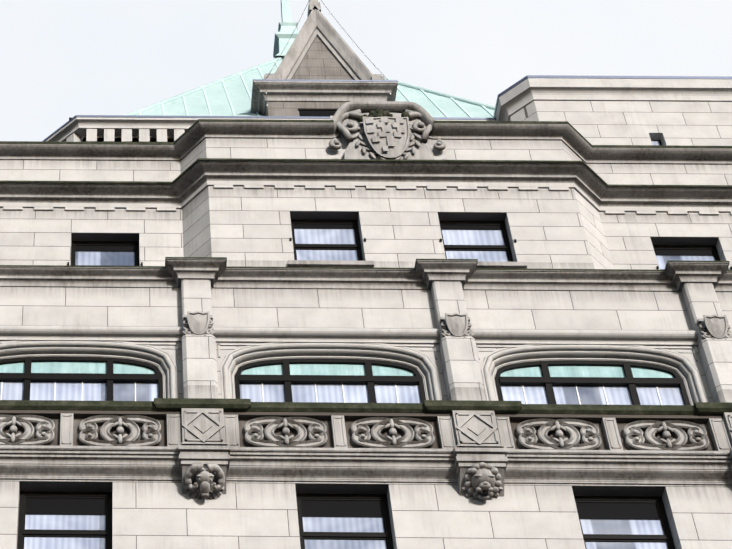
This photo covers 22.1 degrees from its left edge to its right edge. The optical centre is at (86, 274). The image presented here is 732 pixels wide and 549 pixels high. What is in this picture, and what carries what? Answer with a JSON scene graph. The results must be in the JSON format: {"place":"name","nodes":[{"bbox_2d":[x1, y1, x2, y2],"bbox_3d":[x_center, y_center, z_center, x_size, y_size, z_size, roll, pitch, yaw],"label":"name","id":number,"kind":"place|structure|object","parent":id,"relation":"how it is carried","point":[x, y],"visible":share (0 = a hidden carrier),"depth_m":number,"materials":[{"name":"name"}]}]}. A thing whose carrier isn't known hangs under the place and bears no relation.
{"place":"outdoors","nodes":[
{"label":"outdoors","id":0,"kind":"place"},
{"bbox_2d":[0,285,731,401],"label":"wall","id":1,"kind":"structure","parent":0,"point":[370,308],"depth_m":29.15,"materials":[{"name":"beige stone"}]},
{"bbox_2d":[0,0,731,140],"label":"sky","id":2,"kind":"structure","parent":0,"point":[60,60],"materials":[{"name":"white"}]},
{"bbox_2d":[25,111,713,519],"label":"window","id":3,"kind":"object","parent":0,"point":[609,511],"depth_m":26.72,"materials":[{"name":"black glass"}]},
{"label":"ground","id":4,"kind":"structure","parent":0,"visible":0},
{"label":"stone building","id":5,"kind":"structure","parent":4,"relation":"on"},
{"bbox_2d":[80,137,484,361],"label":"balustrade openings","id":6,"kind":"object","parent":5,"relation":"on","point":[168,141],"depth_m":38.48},
{"bbox_2d":[43,115,495,140],"bbox_3d":[2.808,0.619,42.420,16.265,0.080,11.160,0,-45,1],"label":"coping","id":7,"kind":"object","parent":6,"relation":"on","point":[269,117],"visible":0.12,"depth_m":38.47,"materials":[{"name":"grey stone"}]},
{"bbox_2d":[265,36,352,115],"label":"gable wall","id":8,"kind":"structure","parent":7,"relation":"on","point":[320,61],"depth_m":40.90,"materials":[{"name":"beige stone"}]},
{"bbox_2d":[251,0,397,115],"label":"dormer trim","id":9,"kind":"structure","parent":8,"relation":"attached to","point":[318,24],"depth_m":40.43,"materials":[{"name":"beige stone"}]},
{"bbox_2d":[250,79,397,111],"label":"dormer flashing","id":10,"kind":"object","parent":9,"relation":"on","point":[318,80],"visible":0.18,"depth_m":40.21,"materials":[{"name":"grey metal"}]},
{"bbox_2d":[265,1,391,113],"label":"festoon cables","id":11,"kind":"object","parent":8,"relation":"hanging from","point":[289,39],"visible":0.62,"depth_m":41.02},
{"bbox_2d":[125,0,494,117],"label":"roof","id":12,"kind":"structure","parent":7,"relation":"on","point":[196,104],"depth_m":42.60,"materials":[{"name":"green metal"}]},
{"bbox_2d":[139,61,493,117],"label":"roof seams","id":13,"kind":"object","parent":12,"relation":"attached to","point":[398,89],"visible":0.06,"depth_m":41.97,"materials":[{"name":"teal metal"}]},
{"bbox_2d":[0,341,708,404],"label":"arch surrounds","id":14,"kind":"object","parent":5,"relation":"attached to","point":[683,366],"visible":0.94,"depth_m":28.54,"materials":[{"name":"grey stone"}]},
{"bbox_2d":[0,325,731,345],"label":"string course","id":15,"kind":"object","parent":5,"relation":"attached to","point":[357,335],"visible":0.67,"depth_m":28.63,"materials":[{"name":"stone"}]},
{"bbox_2d":[0,101,731,496],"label":"cornice moldings","id":16,"kind":"structure","parent":5,"relation":"attached to","point":[354,465],"depth_m":29.50,"materials":[{"name":"grey stone"}]},
{"bbox_2d":[0,119,731,271],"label":"cornice weathered edges","id":17,"kind":"object","parent":16,"relation":"attached to","point":[358,160],"visible":0.92,"depth_m":31.47,"materials":[{"name":"grey stone"}]},
{"bbox_2d":[0,408,731,453],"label":"parapet","id":18,"kind":"structure","parent":16,"relation":"attached to","point":[217,426],"depth_m":26.95,"materials":[{"name":"grey stone"}]},
{"bbox_2d":[3,418,714,450],"bbox_3d":[4.972,2.401,27.040,28.000,0.740,0.001,0,-45,1],"label":"carved scroll ornament","id":19,"kind":"object","parent":18,"relation":"attached to","point":[241,423],"depth_m":27.09,"materials":[{"name":"grey stone"}]},
{"bbox_2d":[0,410,723,422],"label":"balcony top rail","id":20,"kind":"object","parent":18,"relation":"attached to","point":[359,416],"visible":0.25,"depth_m":27.21,"materials":[{"name":"grey stone"}]},
{"bbox_2d":[0,398,731,414],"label":"balcony coping","id":21,"kind":"object","parent":18,"relation":"on","point":[426,406],"visible":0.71,"depth_m":27.22,"materials":[{"name":"grey stone"}]},
{"bbox_2d":[329,109,447,159],"bbox_3d":[5.222,-2.376,31.839,2.093,1.561,0.349,0,-45,1],"label":"cartouche","id":22,"kind":"object","parent":16,"relation":"attached to","point":[397,136],"visible":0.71,"depth_m":31.78,"materials":[{"name":"stone"}]},
{"bbox_2d":[358,108,409,121],"bbox_3d":[5.231,-2.795,32.242,0.907,0.292,0.212,0,-45,1],"label":"crest ornament","id":23,"kind":"object","parent":22,"relation":"attached to","point":[378,112],"visible":0.69,"depth_m":32.18,"materials":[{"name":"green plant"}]},
{"bbox_2d":[181,279,731,401],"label":"pilasters","id":24,"kind":"object","parent":16,"relation":"attached to","point":[463,379],"visible":0.67,"depth_m":28.14,"materials":[{"name":"stone"}]},
{"bbox_2d":[182,311,731,339],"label":"pilaster shields","id":25,"kind":"object","parent":24,"relation":"attached to","point":[460,325],"visible":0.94,"depth_m":28.44,"materials":[{"name":"stone"}]},
{"bbox_2d":[0,186,731,288],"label":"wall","id":26,"kind":"structure","parent":5,"relation":"attached to","point":[238,226],"depth_m":30.86,"materials":[{"name":"beige stone"}]},
{"bbox_2d":[0,181,731,215],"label":"dentil molding","id":27,"kind":"structure","parent":26,"relation":"attached to","point":[314,185],"depth_m":31.25,"materials":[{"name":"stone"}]},
{"bbox_2d":[574,189,613,268],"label":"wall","id":28,"kind":"structure","parent":26,"relation":"on","point":[595,237],"depth_m":30.75,"materials":[{"name":"beige stone"}]},
{"bbox_2d":[0,479,731,548],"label":"wall stone","id":29,"kind":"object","parent":5,"relation":"attached to","point":[170,515],"visible":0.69,"depth_m":26.28,"materials":[{"name":"beige stone"}]},
{"bbox_2d":[185,462,502,500],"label":"bracket heads","id":30,"kind":"object","parent":29,"relation":"attached to","point":[481,477],"visible":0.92,"depth_m":26.38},
{"bbox_2d":[0,108,731,548],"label":"window frames","id":31,"kind":"structure","parent":5,"relation":"attached to","point":[370,380],"depth_m":28.26,"materials":[{"name":"black metal"}]},
{"bbox_2d":[1,381,661,404],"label":"glazing bars","id":32,"kind":"object","parent":31,"relation":"attached to","point":[343,393],"visible":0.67,"depth_m":28.14,"materials":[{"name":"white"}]},
{"bbox_2d":[0,362,673,377],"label":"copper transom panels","id":33,"kind":"object","parent":31,"relation":"attached to","point":[327,369],"visible":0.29,"depth_m":28.49,"materials":[{"name":"teal metal"}]},
{"bbox_2d":[0,141,714,548],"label":"window curtains","id":34,"kind":"object","parent":31,"relation":"in","point":[306,393],"visible":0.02,"depth_m":28.13,"materials":[{"name":"white fabric"}]},
{"bbox_2d":[0,116,731,184],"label":"parapet wall","id":35,"kind":"structure","parent":5,"relation":"on","point":[258,148],"depth_m":32.11,"materials":[{"name":"beige stone"}]},
{"bbox_2d":[46,117,495,141],"bbox_3d":[2.801,0.795,42.045,16.230,0.740,10.840,0,-45,1],"label":"balustrade","id":36,"kind":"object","parent":35,"relation":"on","point":[90,129],"depth_m":38.46,"materials":[{"name":"beige stone"}]},
{"bbox_2d":[509,101,731,145],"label":"stone tower block","id":37,"kind":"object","parent":5,"relation":"on","point":[682,123],"visible":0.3,"depth_m":37.08,"materials":[{"name":"beige stone"}]},
{"bbox_2d":[495,78,731,120],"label":"cornice","id":38,"kind":"structure","parent":37,"relation":"attached to","point":[521,95],"depth_m":37.59,"materials":[{"name":"beige stone"}]},
{"bbox_2d":[493,75,731,117],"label":"parapet coping","id":39,"kind":"object","parent":38,"relation":"on","point":[612,77],"visible":0.26,"depth_m":37.77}
]}

